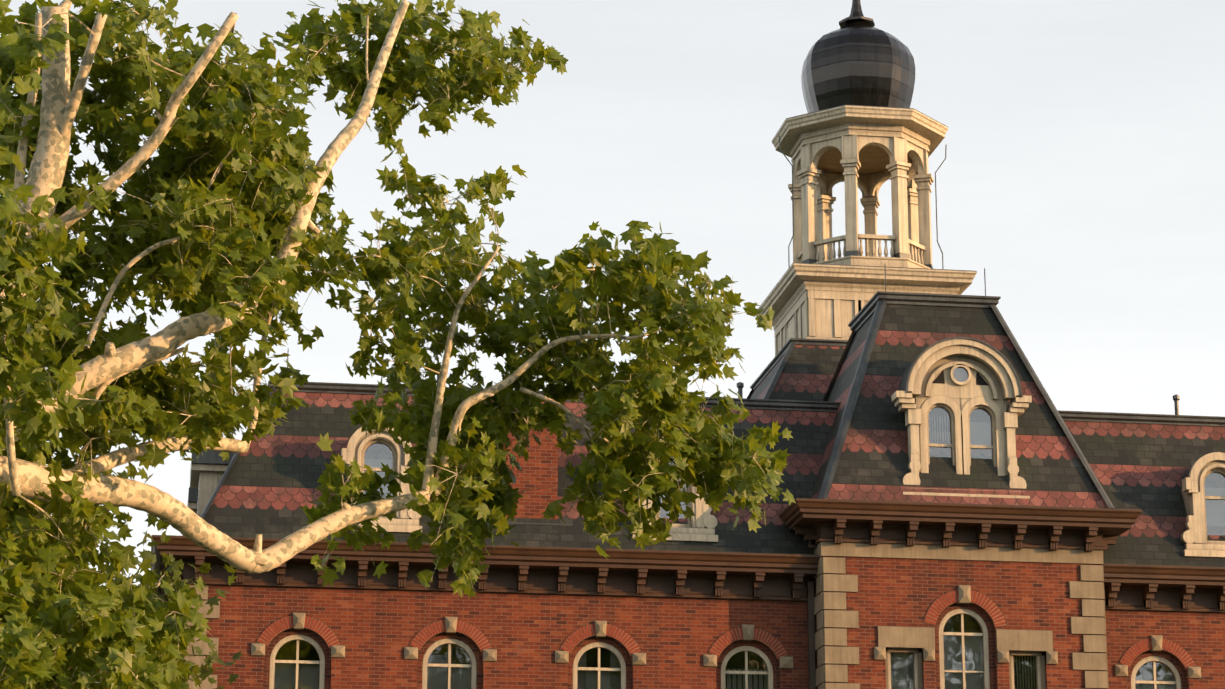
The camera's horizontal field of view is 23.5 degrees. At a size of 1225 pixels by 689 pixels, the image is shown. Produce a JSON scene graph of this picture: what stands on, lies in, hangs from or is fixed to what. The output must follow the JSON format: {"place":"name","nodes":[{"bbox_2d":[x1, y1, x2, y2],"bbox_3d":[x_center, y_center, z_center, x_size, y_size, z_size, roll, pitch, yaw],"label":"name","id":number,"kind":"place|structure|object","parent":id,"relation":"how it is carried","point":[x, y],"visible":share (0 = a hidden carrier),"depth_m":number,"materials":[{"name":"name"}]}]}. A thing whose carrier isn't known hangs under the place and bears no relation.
{"place":"outdoors","nodes":[
{"label":"outdoors","id":0,"kind":"place"},
{"bbox_2d":[0,0,1224,589],"label":"sky","id":1,"kind":"structure","parent":0,"point":[1083,168],"materials":[{"name":"white"}]},
{"bbox_2d":[150,0,1224,688],"bbox_3d":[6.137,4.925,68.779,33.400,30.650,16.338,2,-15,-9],"label":"building","id":2,"kind":"structure","parent":0,"point":[972,508],"depth_m":61.30,"materials":[{"name":"brick"}]},
{"label":"ground","id":3,"kind":"structure","parent":0,"visible":0},
{"bbox_2d":[50,431,242,688],"bbox_3d":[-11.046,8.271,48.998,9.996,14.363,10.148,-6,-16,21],"label":"tree","id":4,"kind":"object","parent":3,"relation":"on","point":[202,672],"visible":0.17,"depth_m":49.97,"materials":[{"name":"green plant"}]},
{"bbox_2d":[0,0,795,688],"bbox_3d":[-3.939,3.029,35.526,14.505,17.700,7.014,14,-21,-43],"label":"sycamore tree","id":5,"kind":"object","parent":3,"relation":"on","point":[220,202],"visible":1,"depth_m":35.57,"materials":[{"name":"green plant"}]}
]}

